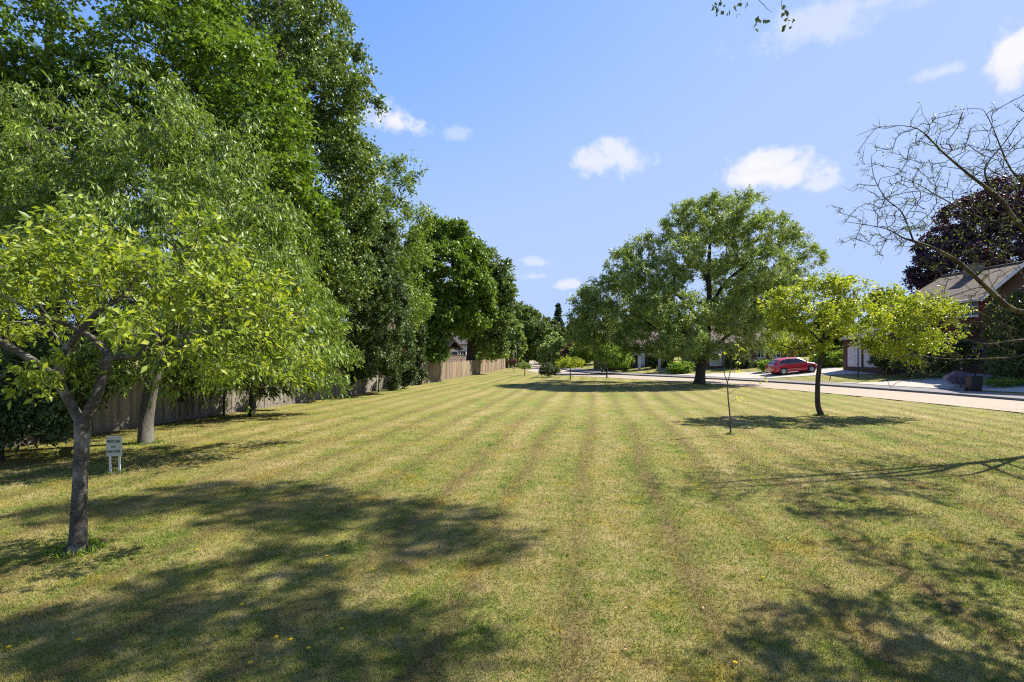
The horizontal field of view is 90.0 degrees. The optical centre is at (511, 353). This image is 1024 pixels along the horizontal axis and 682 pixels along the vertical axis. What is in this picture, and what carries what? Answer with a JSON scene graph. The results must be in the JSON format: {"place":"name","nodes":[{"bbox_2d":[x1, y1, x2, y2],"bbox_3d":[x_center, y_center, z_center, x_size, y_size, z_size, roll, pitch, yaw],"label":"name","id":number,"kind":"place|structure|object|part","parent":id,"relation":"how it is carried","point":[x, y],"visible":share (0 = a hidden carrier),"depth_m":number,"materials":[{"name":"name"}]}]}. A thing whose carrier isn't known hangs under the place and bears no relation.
{"place":"outdoors","nodes":[
{"label":"outdoors","id":0,"kind":"place"},
{"bbox_2d":[0,357,1023,681],"bbox_3d":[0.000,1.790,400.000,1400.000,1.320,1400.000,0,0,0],"label":"ground","id":1,"kind":"structure","parent":0,"point":[508,391],"depth_m":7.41,"materials":[{"name":"green plant"}]},
{"bbox_2d":[0,224,75,337],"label":"broadleaf tree","id":2,"kind":"object","parent":1,"relation":"on","point":[27,314],"visible":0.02,"depth_m":20.17,"materials":[{"name":"green plant"}]},
{"bbox_2d":[0,308,94,461],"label":"laurel bush","id":3,"kind":"object","parent":1,"relation":"on","point":[41,420],"visible":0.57,"depth_m":11.00,"materials":[{"name":"green plant"}]},
{"bbox_2d":[54,544,101,556],"bbox_3d":[-5.288,2.384,6.257,0.431,0.028,0.462,0,0,26],"label":"grass tuft","id":4,"kind":"object","parent":1,"relation":"on","point":[65,552],"visible":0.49,"depth_m":6.17,"materials":[{"name":"green plant"}]},
{"bbox_2d":[16,253,169,377],"bbox_3d":[-18.799,-1.705,23.228,7.805,8.551,6.577,0,0,0],"label":"broadleaf tree","id":5,"kind":"object","parent":1,"relation":"on","point":[92,328],"visible":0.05,"depth_m":22.47,"materials":[{"name":"green plant"}]},
{"bbox_2d":[106,436,121,471],"bbox_3d":[-7.998,2.078,10.295,0.270,0.845,0.053,0,0,-16],"label":"sign","id":6,"kind":"object","parent":1,"relation":"on","point":[113,445],"visible":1,"depth_m":10.28,"materials":[{"name":"grey metal"}]},
{"bbox_2d":[0,200,326,552],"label":"forked tree","id":7,"kind":"object","parent":1,"relation":"on","point":[51,253],"visible":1,"depth_m":6.19,"materials":[{"name":"green plant"}]},
{"bbox_2d":[0,0,348,341],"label":"maple tree","id":8,"kind":"object","parent":1,"relation":"on","point":[213,34],"visible":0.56,"depth_m":17.07,"materials":[{"name":"green plant"}]},
{"bbox_2d":[0,53,356,444],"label":"cherry tree","id":9,"kind":"object","parent":1,"relation":"on","point":[31,147],"visible":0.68,"depth_m":12.41,"materials":[{"name":"green plant"}]},
{"bbox_2d":[145,227,261,369],"bbox_3d":[-16.568,-2.155,26.948,8.412,9.520,5.090,0,0,21],"label":"broadleaf tree","id":10,"kind":"object","parent":1,"relation":"on","point":[190,293],"visible":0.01,"depth_m":25.04,"materials":[{"name":"green plant"}]},
{"bbox_2d":[4,358,504,447],"bbox_3d":[-7.390,1.610,41.327,0.888,1.780,75.988,0,0,10],"label":"fence","id":11,"kind":"object","parent":1,"relation":"on","point":[122,413],"visible":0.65,"depth_m":19.97,"materials":[{"name":"brown wood"}]},
{"bbox_2d":[37,333,338,415],"bbox_3d":[-11.000,0.900,19.995,3.655,3.060,13.409,0,0,17],"label":"climbing plant","id":12,"kind":"object","parent":11,"relation":"attached to","point":[272,390],"visible":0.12,"depth_m":17.86,"materials":[{"name":"green plant"}]},
{"bbox_2d":[342,356,418,391],"bbox_3d":[-8.072,1.310,32.248,2.612,2.763,7.396,0,0,21],"label":"ivy growth","id":13,"kind":"object","parent":11,"relation":"attached to","point":[397,379],"visible":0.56,"depth_m":32.91,"materials":[{"name":"green plant"}]},
{"bbox_2d":[160,204,365,416],"bbox_3d":[-9.424,-1.387,18.704,6.805,7.994,7.525,0,0,0],"label":"cherry tree","id":14,"kind":"object","parent":1,"relation":"on","point":[338,309],"visible":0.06,"depth_m":19.61,"materials":[{"name":"green plant"}]},
{"bbox_2d":[150,0,392,366],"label":"linden tree","id":15,"kind":"object","parent":1,"relation":"on","point":[300,54],"visible":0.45,"depth_m":24.88,"materials":[{"name":"green plant"}]},
{"bbox_2d":[300,194,419,375],"bbox_3d":[-8.468,-3.362,28.979,4.907,11.910,8.128,0,0,42],"label":"ivy clad tree","id":16,"kind":"object","parent":1,"relation":"on","point":[372,321],"visible":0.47,"depth_m":28.64,"materials":[{"name":"green plant"}]},
{"bbox_2d":[340,246,396,345],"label":"broadleaf tree","id":17,"kind":"object","parent":1,"relation":"on","point":[368,310],"visible":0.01,"depth_m":46.94,"materials":[{"name":"green plant"}]},
{"bbox_2d":[357,313,412,358],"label":"house","id":18,"kind":"structure","parent":1,"relation":"on","point":[390,327],"depth_m":52.45,"materials":[{"name":"green brick"}]},
{"bbox_2d":[339,150,438,355],"bbox_3d":[-8.290,-5.313,34.074,6.974,15.969,6.411,0,0,0],"label":"airy tree","id":19,"kind":"object","parent":1,"relation":"on","point":[421,228],"visible":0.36,"depth_m":33.65,"materials":[{"name":"green plant"}]},
{"bbox_2d":[404,291,428,384],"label":"ivy tree","id":20,"kind":"object","parent":1,"relation":"on","point":[421,358],"visible":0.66,"depth_m":39.60,"materials":[{"name":"green plant"}]},
{"bbox_2d":[16,317,818,359],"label":"woodland","id":21,"kind":"object","parent":1,"relation":"on","point":[804,354],"depth_m":175.74,"materials":[{"name":"green plant"}]},
{"bbox_2d":[400,214,499,364],"bbox_3d":[-5.607,-4.746,44.260,9.067,15.204,7.617,0,0,0],"label":"horse chestnut","id":22,"kind":"object","parent":1,"relation":"on","point":[458,245],"visible":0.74,"depth_m":42.95,"materials":[{"name":"green plant"}]},
{"bbox_2d":[441,332,475,362],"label":"white house","id":23,"kind":"structure","parent":1,"relation":"on","point":[458,348],"depth_m":71.87,"materials":[{"name":"paint"}]},
{"bbox_2d":[427,350,503,362],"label":"garden bush","id":24,"kind":"object","parent":1,"relation":"on","point":[477,357],"visible":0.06,"depth_m":81.42,"materials":[{"name":"green plant"}]},
{"bbox_2d":[447,245,522,362],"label":"oak tree","id":25,"kind":"object","parent":1,"relation":"on","point":[494,340],"visible":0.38,"depth_m":59.01,"materials":[{"name":"green plant"}]},
{"bbox_2d":[475,345,495,360],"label":"broadleaf tree","id":26,"kind":"object","parent":1,"relation":"on","point":[479,351],"visible":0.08,"depth_m":84.48,"materials":[{"name":"green plant"}]},
{"bbox_2d":[494,353,509,358],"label":"tree","id":27,"kind":"object","parent":1,"relation":"on","point":[506,356],"visible":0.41,"depth_m":80.69,"materials":[{"name":"green plant"}]},
{"bbox_2d":[0,377,1023,681],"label":"grass tufts","id":28,"kind":"object","parent":1,"relation":"on","point":[92,543],"visible":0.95,"depth_m":5.30,"materials":[{"name":"green plant"}]},
{"bbox_2d":[507,358,518,366],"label":"tree","id":29,"kind":"object","parent":1,"relation":"on","point":[514,361],"visible":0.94,"depth_m":66.86,"materials":[{"name":"brown plant"}]},
{"bbox_2d":[499,319,528,367],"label":"broadleaf tree","id":30,"kind":"object","parent":1,"relation":"on","point":[515,337],"visible":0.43,"depth_m":86.85,"materials":[{"name":"green plant"}]},
{"bbox_2d":[515,360,532,375],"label":"tree","id":31,"kind":"object","parent":1,"relation":"on","point":[525,365],"visible":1,"depth_m":55.36,"materials":[{"name":"green plant"}]},
{"bbox_2d":[511,301,555,364],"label":"oak tree","id":32,"kind":"object","parent":1,"relation":"on","point":[536,331],"visible":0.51,"depth_m":93.25,"materials":[{"name":"green plant"}]},
{"bbox_2d":[538,361,561,376],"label":"shrub","id":33,"kind":"object","parent":1,"relation":"on","point":[544,370],"visible":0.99,"depth_m":52.17,"materials":[{"name":"green plant"}]},
{"bbox_2d":[536,332,566,367],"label":"broadleaf tree","id":34,"kind":"object","parent":1,"relation":"on","point":[549,349],"visible":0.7,"depth_m":83.04,"materials":[{"name":"green plant"}]},
{"bbox_2d":[543,314,566,338],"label":"broadleaf tree","id":35,"kind":"object","parent":1,"relation":"on","point":[557,326],"visible":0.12,"depth_m":111.35,"materials":[{"name":"green plant"}]},
{"bbox_2d":[553,301,564,326],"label":"conifer","id":36,"kind":"object","parent":1,"relation":"on","point":[557,313],"visible":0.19,"depth_m":127.45,"materials":[{"name":"green plant"}]},
{"bbox_2d":[560,343,575,367],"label":"tree","id":37,"kind":"object","parent":1,"relation":"on","point":[565,351],"visible":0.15,"depth_m":79.11,"materials":[{"name":"brown plant"}]},
{"bbox_2d":[555,356,586,379],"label":"tree","id":38,"kind":"object","parent":1,"relation":"on","point":[564,362],"visible":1,"depth_m":46.04,"materials":[{"name":"green plant"}]},
{"bbox_2d":[563,317,584,359],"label":"broadleaf tree","id":39,"kind":"object","parent":1,"relation":"on","point":[567,329],"visible":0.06,"depth_m":116.66,"materials":[{"name":"green plant"}]},
{"bbox_2d":[570,312,583,347],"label":"willow tree","id":40,"kind":"object","parent":1,"relation":"on","point":[582,327],"visible":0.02,"depth_m":91.18,"materials":[{"name":"green plant"}]},
{"bbox_2d":[566,332,634,371],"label":"fresh green tree","id":41,"kind":"object","parent":1,"relation":"on","point":[620,360],"visible":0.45,"depth_m":59.14,"materials":[{"name":"green plant"}]},
{"bbox_2d":[606,344,607,377],"bbox_3d":[9.474,0.660,51.158,0.150,3.580,0.150,0,0,0],"label":"lamp post","id":42,"kind":"object","parent":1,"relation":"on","point":[606,364],"visible":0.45,"depth_m":51.14,"materials":[{"name":"metal"}]},
{"bbox_2d":[596,315,618,329],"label":"broadleaf tree","id":43,"kind":"object","parent":1,"relation":"on","point":[604,323],"visible":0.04,"depth_m":88.51,"materials":[{"name":"green plant"}]},
{"bbox_2d":[594,330,672,370],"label":"bungalow","id":44,"kind":"object","parent":1,"relation":"on","point":[643,360],"visible":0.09,"depth_m":66.08,"materials":[{"name":"brick"}]},
{"bbox_2d":[641,351,644,365],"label":"door","id":45,"kind":"structure","parent":44,"relation":"in","point":[642,360],"depth_m":66.08,"materials":[{"name":"white paint"}]},
{"bbox_2d":[612,355,668,369],"bbox_3d":[15.931,0.999,63.652,7.538,2.491,3.063,0,0,11],"label":"garden shrub","id":46,"kind":"object","parent":1,"relation":"on","point":[653,361],"visible":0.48,"depth_m":62.70,"materials":[{"name":"green plant"}]},
{"bbox_2d":[635,353,660,369],"bbox_3d":[16.674,1.055,62.700,2.970,2.320,1.600,0,0,0],"label":"porch","id":47,"kind":"object","parent":1,"relation":"on","point":[639,363],"visible":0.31,"depth_m":62.00,"materials":[{"name":"white paint"}]},
{"bbox_2d":[653,340,699,362],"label":"garden tree","id":48,"kind":"object","parent":1,"relation":"on","point":[666,357],"visible":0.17,"depth_m":58.22,"materials":[{"name":"green plant"}]},
{"bbox_2d":[666,361,695,373],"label":"bush","id":49,"kind":"object","parent":1,"relation":"on","point":[679,366],"visible":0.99,"depth_m":55.45,"materials":[{"name":"green plant"}]},
{"bbox_2d":[673,314,692,355],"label":"broadleaf tree","id":50,"kind":"object","parent":1,"relation":"on","point":[684,331],"visible":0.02,"depth_m":86.04,"materials":[{"name":"green plant"}]},
{"bbox_2d":[560,184,829,383],"bbox_3d":[14.162,-5.246,41.419,19.728,15.630,14.079,0,0,-19],"label":"olive green tree","id":51,"kind":"object","parent":1,"relation":"on","point":[741,292],"visible":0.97,"depth_m":38.65,"materials":[{"name":"green plant"}]},
{"bbox_2d":[682,323,802,368],"bbox_3d":[26.950,-0.750,61.500,11.100,5.940,8.600,0,0,0],"label":"bungalow","id":52,"kind":"object","parent":1,"relation":"on","point":[755,356],"visible":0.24,"depth_m":57.58,"materials":[{"name":"brown brick"}]},
{"bbox_2d":[710,349,721,365],"bbox_3d":[22.950,0.445,57.615,1.460,1.910,0.070,0,0,0],"label":"garage door","id":53,"kind":"structure","parent":52,"relation":"in","point":[711,363],"depth_m":57.58,"materials":[{"name":"white paint"}]},
{"bbox_2d":[757,348,764,357],"bbox_3d":[27.950,-0.055,57.580,0.900,1.050,0.060,0,0,0],"label":"window","id":54,"kind":"structure","parent":52,"relation":"in","point":[759,355],"depth_m":57.58,"materials":[{"name":"white paint"}]},
{"bbox_2d":[773,348,780,357],"bbox_3d":[29.750,-0.055,57.580,0.900,1.050,0.060,0,0,0],"label":"window","id":55,"kind":"structure","parent":52,"relation":"in","point":[777,355],"depth_m":57.58,"materials":[{"name":"white paint"}]},
{"bbox_2d":[722,348,762,368],"bbox_3d":[25.369,0.402,55.822,4.817,3.022,2.539,0,0,0],"label":"garden shrub","id":56,"kind":"object","parent":1,"relation":"on","point":[747,362],"visible":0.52,"depth_m":55.30,"materials":[{"name":"green plant"}]},
{"bbox_2d":[718,319,767,433],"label":"sapling","id":57,"kind":"object","parent":1,"relation":"on","point":[723,353],"visible":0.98,"depth_m":15.18,"materials":[{"name":"green plant"}]},
{"bbox_2d":[711,0,794,31],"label":"birch tree","id":58,"kind":"object","parent":1,"relation":"on","point":[786,12],"visible":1,"depth_m":6.51,"materials":[{"name":"green plant"}]},
{"bbox_2d":[756,359,769,372],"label":"bush","id":59,"kind":"object","parent":1,"relation":"on","point":[761,365],"visible":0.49,"depth_m":50.31,"materials":[{"name":"green plant"}]},
{"bbox_2d":[767,303,813,349],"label":"broadleaf tree","id":60,"kind":"object","parent":1,"relation":"on","point":[797,320],"visible":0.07,"depth_m":82.74,"materials":[{"name":"green plant"}]},
{"bbox_2d":[808,345,842,367],"bbox_3d":[31.514,0.312,50.688,4.051,2.649,2.783,0,0,0],"label":"laurel bush","id":61,"kind":"object","parent":1,"relation":"on","point":[834,358],"visible":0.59,"depth_m":50.23,"materials":[{"name":"green plant"}]},
{"bbox_2d":[809,296,858,351],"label":"broadleaf tree","id":62,"kind":"object","parent":1,"relation":"on","point":[836,342],"visible":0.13,"depth_m":78.89,"materials":[{"name":"green plant"}]},
{"bbox_2d":[756,266,977,415],"bbox_3d":[13.510,-0.430,19.347,8.336,5.910,4.123,0,0,0],"label":"golden tree","id":63,"kind":"object","parent":1,"relation":"on","point":[848,308],"visible":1,"depth_m":19.17,"materials":[{"name":"green plant"}]},
{"bbox_2d":[856,286,896,326],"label":"broadleaf tree","id":64,"kind":"object","parent":1,"relation":"on","point":[875,301],"visible":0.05,"depth_m":74.87,"materials":[{"name":"green plant"}]},
{"bbox_2d":[838,323,929,374],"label":"garage","id":65,"kind":"structure","parent":1,"relation":"on","point":[850,358],"depth_m":44.41,"materials":[{"name":"brown brick"}]},
{"bbox_2d":[847,343,860,366],"bbox_3d":[30.500,0.130,45.565,0.100,2.060,1.930,0,0,0],"label":"garage door","id":66,"kind":"structure","parent":65,"relation":"in","point":[851,352],"depth_m":45.83,"materials":[{"name":"white paint"}]},
{"bbox_2d":[864,345,878,367],"bbox_3d":[30.515,0.130,43.410,0.070,2.060,1.980,0,0,0],"label":"garage door","id":67,"kind":"structure","parent":65,"relation":"in","point":[866,357],"depth_m":44.02,"materials":[{"name":"white paint"}]},
{"bbox_2d":[866,350,953,376],"bbox_3d":[30.189,0.681,39.120,3.178,2.301,6.025,0,0,-17],"label":"garden shrub","id":68,"kind":"object","parent":1,"relation":"on","point":[874,361],"visible":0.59,"depth_m":38.60,"materials":[{"name":"green plant"}]},
{"bbox_2d":[827,95,1023,385],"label":"thorn tree","id":69,"kind":"object","parent":1,"relation":"on","point":[997,297],"visible":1,"depth_m":11.94,"materials":[{"name":"brown plant"}]},
{"bbox_2d":[886,261,1023,376],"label":"brick house","id":70,"kind":"structure","parent":1,"relation":"on","point":[1014,281],"depth_m":39.07,"materials":[{"name":"brick"}]},
{"bbox_2d":[956,301,978,317],"bbox_3d":[34.284,-3.323,38.590,0.183,1.204,2.107,0,0,0],"label":"window","id":71,"kind":"structure","parent":70,"relation":"in","point":[974,313],"depth_m":38.19,"materials":[{"name":"white glass"}]},
{"bbox_2d":[968,343,982,357],"bbox_3d":[34.386,-0.243,38.536,0.064,1.129,2.473,0,0,0],"label":"window","id":72,"kind":"structure","parent":70,"relation":"in","point":[981,350],"depth_m":37.66,"materials":[{"name":"white paint"}]},
{"bbox_2d":[943,370,971,387],"bbox_3d":[28.322,1.633,32.318,1.821,1.313,1.580,0,0,0],"label":"lavender bush","id":73,"kind":"object","parent":1,"relation":"on","point":[958,378],"visible":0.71,"depth_m":32.27,"materials":[{"name":"purple plant"}]},
{"bbox_2d":[900,172,1023,293],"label":"copper beech","id":74,"kind":"object","parent":1,"relation":"on","point":[913,274],"visible":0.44,"depth_m":62.09,"materials":[{"name":"purple plant"}]},
{"bbox_2d":[937,298,1007,375],"bbox_3d":[32.220,-1.029,35.276,2.761,5.589,4.530,0,0,-14],"label":"garden shrub","id":75,"kind":"object","parent":1,"relation":"on","point":[965,345],"visible":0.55,"depth_m":36.06,"materials":[{"name":"green plant"}]},
{"bbox_2d":[964,376,983,390],"bbox_3d":[27.800,1.801,30.819,0.660,0.930,0.718,0,0,12],"label":"wheelie bin","id":76,"kind":"object","parent":1,"relation":"on","point":[974,383],"visible":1,"depth_m":30.55,"materials":[{"name":"black plastic"}]},
{"bbox_2d":[978,301,1023,379],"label":"yew bush","id":77,"kind":"object","parent":1,"relation":"on","point":[1004,369],"visible":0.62,"depth_m":31.97,"materials":[{"name":"green plant"}]},
{"bbox_2d":[983,376,1023,387],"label":"hedge plants","id":78,"kind":"object","parent":1,"relation":"on","point":[1003,382],"visible":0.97,"depth_m":31.00,"materials":[{"name":"green plant"}]},
{"bbox_2d":[996,290,1023,374],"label":"garden shrub","id":79,"kind":"object","parent":1,"relation":"on","point":[1014,298],"visible":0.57,"depth_m":32.37,"materials":[{"name":"green plant"}]},
{"bbox_2d":[0,0,1023,330],"label":"sky","id":80,"kind":"structure","parent":0,"point":[561,131],"materials":[{"name":"blue"}]},
{"bbox_2d":[671,368,875,377],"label":"driveway","id":81,"kind":"structure","parent":0,"point":[825,371],"depth_m":47.75,"materials":[{"name":"white concrete"}]},
{"bbox_2d":[766,357,816,374],"bbox_3d":[26.218,1.099,48.000,4.235,1.570,2.080,-5,0,0],"label":"parked car","id":82,"kind":"object","parent":81,"relation":"on","point":[782,366],"visible":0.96,"depth_m":47.16,"materials":[{"name":"red paint"}]},
{"bbox_3d":[25.646,0.688,47.251,0.760,0.443,0.214,-5,0,0],"label":"side window","id":83,"kind":"part","parent":82,"relation":"part of","materials":[{"name":"black glass"}]},
{"bbox_3d":[26.603,0.605,47.252,1.020,0.448,0.215,-5,0,0],"label":"side window","id":84,"kind":"part","parent":82,"relation":"part of","materials":[{"name":"black glass"}]},
{"bbox_2d":[526,360,1023,412],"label":"road","id":85,"kind":"structure","parent":0,"point":[984,403],"depth_m":31.49,"materials":[{"name":"grey asphalt"}]},
{"bbox_2d":[562,368,1023,400],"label":"kerb","id":86,"kind":"structure","parent":85,"relation":"on","point":[979,396],"depth_m":35.44,"materials":[{"name":"concrete"}]},
{"bbox_2d":[564,368,1023,397],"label":"pavement","id":87,"kind":"structure","parent":0,"point":[931,390],"depth_m":36.27,"materials":[{"name":"beige concrete"}]},
{"bbox_2d":[857,341,858,377],"bbox_3d":[28.051,0.323,41.500,0.200,3.350,0.200,0,0,0],"label":"lamp post","id":88,"kind":"object","parent":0,"point":[857,360],"visible":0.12,"depth_m":41.48,"materials":[{"name":"metal"}]},
{"bbox_2d":[839,373,1023,391],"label":"driveway","id":89,"kind":"structure","parent":0,"point":[940,382],"depth_m":34.98,"materials":[{"name":"white concrete"}]}
]}

